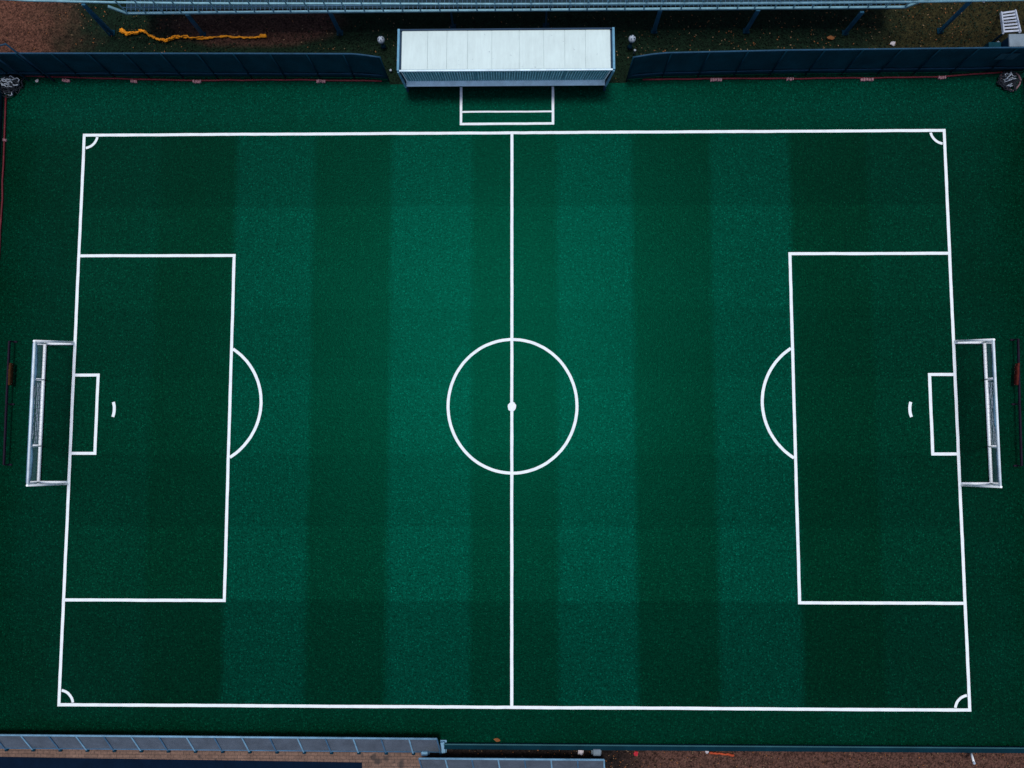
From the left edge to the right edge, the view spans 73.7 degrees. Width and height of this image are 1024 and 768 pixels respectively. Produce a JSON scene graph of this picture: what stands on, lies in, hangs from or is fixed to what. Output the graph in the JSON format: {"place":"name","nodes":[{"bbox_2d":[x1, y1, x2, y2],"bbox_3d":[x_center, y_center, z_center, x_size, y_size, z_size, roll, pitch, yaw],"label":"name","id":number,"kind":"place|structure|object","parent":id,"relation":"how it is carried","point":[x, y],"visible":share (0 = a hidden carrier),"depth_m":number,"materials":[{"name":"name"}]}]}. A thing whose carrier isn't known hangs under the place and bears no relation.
{"place":"outdoors","nodes":[
{"label":"outdoors","id":0,"kind":"place"},
{"bbox_2d":[0,757,361,767],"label":"asphalt path","id":1,"kind":"structure","parent":0,"point":[21,762],"depth_m":22.37,"materials":[{"name":"black asphalt"}]},
{"bbox_2d":[0,749,425,767],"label":"brick path","id":2,"kind":"structure","parent":0,"point":[389,760],"depth_m":22.35,"materials":[{"name":"brown brick"}]},
{"bbox_2d":[0,734,442,754],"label":"barrier","id":3,"kind":"object","parent":2,"relation":"on","point":[222,744],"visible":1,"depth_m":22.08,"materials":[{"name":"metal"}]},
{"bbox_2d":[421,751,429,755],"bbox_3d":[-2.826,11.963,22.163,0.280,0.216,0.180,0,86,1],"label":"bracket","id":4,"kind":"object","parent":3,"relation":"attached to","point":[424,753],"visible":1,"depth_m":22.07,"materials":[{"name":"white metal"}]},
{"bbox_2d":[440,740,446,752],"bbox_3d":[-2.235,11.801,22.197,0.210,0.156,0.390,0,86,1],"label":"end plate","id":5,"kind":"object","parent":3,"relation":"attached to","point":[443,749],"visible":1,"depth_m":22.14,"materials":[{"name":"white metal"}]},
{"bbox_2d":[0,0,1023,767],"bbox_3d":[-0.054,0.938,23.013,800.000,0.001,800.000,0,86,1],"label":"ground","id":6,"kind":"structure","parent":0,"point":[50,30],"depth_m":23.86,"materials":[{"name":"brown soil"}]},
{"bbox_2d":[119,28,266,42],"bbox_3d":[-11.216,-12.186,23.962,5.242,0.148,0.465,3,86,1],"label":"strap","id":7,"kind":"object","parent":6,"relation":"on","point":[123,31],"visible":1,"depth_m":23.95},
{"bbox_2d":[377,35,385,48],"bbox_3d":[-4.508,-11.837,23.664,0.250,0.535,0.250,0,86,1],"label":"bollard","id":8,"kind":"object","parent":6,"relation":"on","point":[381,40],"visible":1,"depth_m":23.47,"materials":[{"name":"metal"}]},
{"bbox_2d":[28,0,961,60],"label":"fallen leaves","id":9,"kind":"object","parent":6,"relation":"on","point":[551,27],"visible":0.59,"depth_m":23.80,"materials":[{"name":"beige plant"}]},
{"bbox_2d":[397,27,614,91],"bbox_3d":[-0.191,-10.799,22.955,7.060,1.690,1.480,0,86,1],"label":"dugout","id":10,"kind":"object","parent":6,"relation":"on","point":[512,57],"visible":1,"depth_m":22.23,"materials":[{"name":"white metal"}]},
{"bbox_2d":[14,2,997,54],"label":"fallen leaves","id":11,"kind":"object","parent":6,"relation":"on","point":[555,16],"visible":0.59,"depth_m":23.78,"materials":[{"name":"orange plant"}]},
{"bbox_2d":[418,757,604,767],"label":"barrier","id":12,"kind":"object","parent":6,"relation":"on","point":[426,762],"visible":1,"depth_m":21.84,"materials":[{"name":"metal"}]},
{"bbox_2d":[0,71,1023,745],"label":"turf surround","id":13,"kind":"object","parent":6,"relation":"on","point":[50,123],"visible":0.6,"depth_m":23.21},
{"bbox_2d":[0,83,3,154],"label":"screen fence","id":14,"kind":"object","parent":13,"relation":"on","point":[1,106],"visible":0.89,"depth_m":23.86,"materials":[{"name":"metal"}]},
{"bbox_2d":[0,96,6,248],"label":"red pipe","id":15,"kind":"object","parent":13,"relation":"on","point":[4,140],"visible":1,"depth_m":23.76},
{"bbox_2d":[3,341,17,465],"bbox_3d":[-16.989,0.634,23.109,0.147,0.270,4.239,0,86,1],"label":"rail","id":16,"kind":"object","parent":13,"relation":"on","point":[6,411],"visible":1,"depth_m":22.99,"materials":[{"name":"metal"}]},
{"bbox_2d":[8,363,13,384],"bbox_3d":[-16.953,-0.333,23.092,0.092,0.161,0.747,0,86,1],"label":"cloth","id":17,"kind":"object","parent":16,"relation":"hanging from","point":[10,374],"visible":1,"depth_m":23.06,"materials":[{"name":"red fabric"}]},
{"bbox_2d":[0,75,23,97],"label":"net bundle","id":18,"kind":"object","parent":13,"relation":"on","point":[10,82],"visible":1,"depth_m":23.82,"materials":[{"name":"grey fabric"}]},
{"bbox_2d":[0,43,54,80],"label":"tube frame","id":19,"kind":"object","parent":13,"relation":"on","point":[23,57],"visible":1,"depth_m":23.00,"materials":[{"name":"metal"}]},
{"bbox_2d":[26,340,74,486],"bbox_3d":[-15.668,0.904,22.252,1.417,1.913,4.878,0,86,1],"label":"goal","id":20,"kind":"object","parent":13,"relation":"on","point":[39,427],"visible":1,"depth_m":22.41,"materials":[{"name":"white metal"}]},
{"bbox_2d":[0,52,388,80],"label":"screen fence","id":21,"kind":"object","parent":13,"relation":"on","point":[149,65],"visible":1,"depth_m":23.18,"materials":[{"name":"fabric"}]},
{"bbox_2d":[26,76,381,83],"bbox_3d":[-11.025,-10.607,23.896,12.985,0.081,0.262,1,86,1],"label":"red pipe","id":22,"kind":"object","parent":13,"relation":"on","point":[133,80],"visible":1,"depth_m":23.87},
{"bbox_2d":[460,87,553,124],"bbox_3d":[-0.175,-9.656,23.713,3.281,0.003,1.366,0,86,1],"label":"technical area line","id":23,"kind":"object","parent":13,"relation":"on","point":[526,123],"visible":1,"depth_m":23.68,"materials":[{"name":"paint"}]},
{"bbox_2d":[643,71,1005,81],"bbox_3d":[10.781,-10.557,23.595,12.491,0.082,0.256,-1,86,1],"label":"red pipe","id":24,"kind":"object","parent":13,"relation":"on","point":[860,78],"visible":1,"depth_m":23.58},
{"bbox_2d":[626,47,1023,80],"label":"screen fence","id":25,"kind":"object","parent":13,"relation":"on","point":[856,60],"visible":1,"depth_m":22.88,"materials":[{"name":"fabric"}]},
{"bbox_2d":[954,339,1001,487],"bbox_3d":[15.488,0.888,21.829,1.327,1.913,4.878,0,86,1],"label":"goal","id":26,"kind":"object","parent":13,"relation":"on","point":[993,401],"visible":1,"depth_m":22.05,"materials":[{"name":"white metal"}]},
{"bbox_2d":[996,70,1021,91],"bbox_3d":[17.084,-10.444,23.337,0.816,0.362,0.783,30,87,3],"label":"net bundle","id":27,"kind":"object","parent":13,"relation":"on","point":[1010,79],"visible":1,"depth_m":23.39,"materials":[{"name":"grey fabric"}]},
{"bbox_2d":[1010,339,1022,466],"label":"rail","id":28,"kind":"object","parent":13,"relation":"on","point":[1019,408],"visible":1,"depth_m":22.53,"materials":[{"name":"black metal"}]},
{"bbox_2d":[1014,363,1019,384],"bbox_3d":[16.733,-0.326,22.634,0.090,0.160,0.741,5,86,1],"label":"cloth","id":29,"kind":"object","parent":28,"relation":"hanging from","point":[1016,373],"visible":1,"depth_m":22.61,"materials":[{"name":"red fabric"}]},
{"bbox_2d":[7,0,1023,36],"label":"steel walkway","id":30,"kind":"structure","parent":6,"relation":"on","point":[184,5],"depth_m":22.63,"materials":[{"name":"metal"}]},
{"bbox_2d":[112,0,1023,69],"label":"grass tufts","id":31,"kind":"object","parent":6,"relation":"on","point":[627,42],"visible":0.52,"depth_m":23.80,"materials":[{"name":"plant"}]},
{"bbox_2d":[591,749,600,755],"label":"block","id":32,"kind":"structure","parent":6,"relation":"on","point":[595,752],"depth_m":22.00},
{"bbox_2d":[627,35,635,49],"bbox_3d":[4.099,-11.755,23.491,0.250,0.635,0.250,0,86,1],"label":"bollard","id":33,"kind":"object","parent":6,"relation":"on","point":[631,38],"visible":1,"depth_m":23.25,"materials":[{"name":"metal"}]},
{"bbox_2d":[709,752,733,756],"bbox_3d":[6.786,11.966,22.091,0.820,0.038,0.109,6,86,1],"label":"tape strip","id":34,"kind":"object","parent":6,"relation":"on","point":[728,754],"visible":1,"depth_m":22.08,"materials":[{"name":"orange plastic"}]},
{"bbox_2d":[444,742,1023,752],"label":"edging board","id":35,"kind":"object","parent":6,"relation":"on","point":[743,747],"visible":1,"depth_m":22.02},
{"bbox_2d":[478,750,1007,767],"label":"fallen leaves","id":36,"kind":"object","parent":6,"relation":"on","point":[718,763],"visible":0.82,"depth_m":22.11,"materials":[{"name":"orange plant"}]},
{"bbox_2d":[505,751,1015,767],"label":"fallen leaves","id":37,"kind":"object","parent":6,"relation":"on","point":[789,761],"visible":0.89,"depth_m":22.07,"materials":[{"name":"beige plant"}]},
{"bbox_2d":[984,34,1023,46],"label":"cabinet","id":38,"kind":"object","parent":6,"relation":"on","point":[1013,40],"visible":0.36,"depth_m":22.41,"materials":[{"name":"grey metal"}]},
{"bbox_2d":[60,132,967,707],"bbox_3d":[-0.054,0.936,22.989,29.770,0.001,19.310,0,86,1],"label":"pitch","id":39,"kind":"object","parent":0,"point":[654,536],"visible":1,"depth_m":22.96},
{"bbox_2d":[61,689,73,702],"bbox_3d":[-14.639,10.271,22.534,0.165,0.001,0.601,-45,87,-2],"label":"corner arc","id":40,"kind":"object","parent":39,"relation":"on","point":[69,695],"visible":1,"depth_m":22.54,"materials":[{"name":"paint"}]},
{"bbox_2d":[71,374,99,454],"bbox_3d":[-14.489,1.018,23.173,0.898,0.003,2.754,0,86,1],"label":"goal area line","id":41,"kind":"object","parent":39,"relation":"on","point":[96,415],"visible":1,"depth_m":23.16,"materials":[{"name":"paint"}]},
{"bbox_2d":[86,137,97,148],"bbox_3d":[-14.630,-8.387,23.818,0.600,0.001,0.167,-45,87,-2],"label":"corner arc","id":42,"kind":"object","parent":39,"relation":"on","point":[92,144],"visible":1,"depth_m":23.82,"materials":[{"name":"paint"}]},
{"bbox_2d":[112,402,115,416],"bbox_3d":[-13.513,0.863,23.172,0.138,0.001,0.534,0,86,1],"label":"penalty mark","id":43,"kind":"object","parent":39,"relation":"on","point":[114,409],"visible":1,"depth_m":23.17,"materials":[{"name":"paint"}]},
{"bbox_2d":[65,254,235,601],"bbox_3d":[-12.218,1.384,23.117,5.440,0.003,11.749,0,86,1],"label":"penalty area line","id":44,"kind":"object","parent":39,"relation":"on","point":[229,425],"visible":1,"depth_m":23.07,"materials":[{"name":"paint"}]},
{"bbox_2d":[229,348,262,457],"bbox_3d":[-8.984,0.639,23.120,1.084,0.001,3.755,0,86,1],"label":"penalty arc","id":45,"kind":"object","parent":39,"relation":"on","point":[260,405],"visible":1,"depth_m":23.11,"materials":[{"name":"paint"}]},
{"bbox_2d":[510,133,512,706],"bbox_3d":[-0.005,0.935,22.980,0.110,0.001,19.310,0,86,1],"label":"halfway line","id":46,"kind":"object","parent":39,"relation":"on","point":[511,457],"visible":1,"depth_m":22.92,"materials":[{"name":"paint"}]},
{"bbox_2d":[508,402,515,410],"bbox_3d":[0.000,0.761,22.986,0.284,0.001,0.320,0,86,1],"label":"spot","id":47,"kind":"object","parent":39,"relation":"on","point":[511,406],"visible":1,"depth_m":22.99,"materials":[{"name":"paint"}]},
{"bbox_2d":[447,338,577,474],"bbox_3d":[0.015,0.735,22.991,4.440,0.001,4.598,0,86,1],"label":"circle","id":48,"kind":"object","parent":39,"relation":"on","point":[450,422],"visible":1,"depth_m":22.99,"materials":[{"name":"paint"}]},
{"bbox_2d":[57,129,970,711],"bbox_3d":[-0.055,0.936,22.982,29.879,0.003,19.424,0,86,1],"label":"boundary line","id":49,"kind":"object","parent":39,"relation":"on","point":[943,131],"visible":1,"depth_m":22.84,"materials":[{"name":"paint"}]},
{"bbox_2d":[761,347,793,458],"bbox_3d":[8.876,0.630,22.877,1.081,0.001,3.756,0,86,1],"label":"penalty arc","id":50,"kind":"object","parent":39,"relation":"on","point":[762,403],"visible":1,"depth_m":22.88,"materials":[{"name":"paint"}]},
{"bbox_2d":[788,252,963,604],"bbox_3d":[12.110,1.373,22.787,5.439,0.003,11.744,0,86,1],"label":"penalty area line","id":51,"kind":"object","parent":39,"relation":"on","point":[795,441],"visible":1,"depth_m":22.79,"materials":[{"name":"paint"}]},
{"bbox_2d":[908,401,912,416],"bbox_3d":[13.306,0.849,22.808,0.140,0.001,0.533,0,86,1],"label":"penalty mark","id":52,"kind":"object","parent":39,"relation":"on","point":[909,409],"visible":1,"depth_m":22.81,"materials":[{"name":"paint"}]},
{"bbox_2d":[930,132,942,144],"bbox_3d":[14.530,-8.401,23.422,0.162,0.001,0.602,-45,87,-2],"label":"corner arc","id":53,"kind":"object","parent":39,"relation":"on","point":[934,139],"visible":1,"depth_m":23.42,"materials":[{"name":"paint"}]},
{"bbox_2d":[928,373,956,455],"bbox_3d":[14.380,1.003,22.781,0.899,0.003,2.753,0,86,1],"label":"goal area line","id":54,"kind":"object","parent":39,"relation":"on","point":[931,416],"visible":1,"depth_m":22.78,"materials":[{"name":"paint"}]},
{"bbox_2d":[954,694,966,707],"bbox_3d":[14.522,10.258,22.138,0.599,0.001,0.165,-45,87,-2],"label":"corner arc","id":55,"kind":"object","parent":39,"relation":"on","point":[959,699],"visible":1,"depth_m":22.14,"materials":[{"name":"paint"}]},
{"bbox_2d":[992,9,1020,41],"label":"steel steps","id":56,"kind":"structure","parent":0,"point":[1016,20],"depth_m":22.93,"materials":[{"name":"white metal"}]}
]}

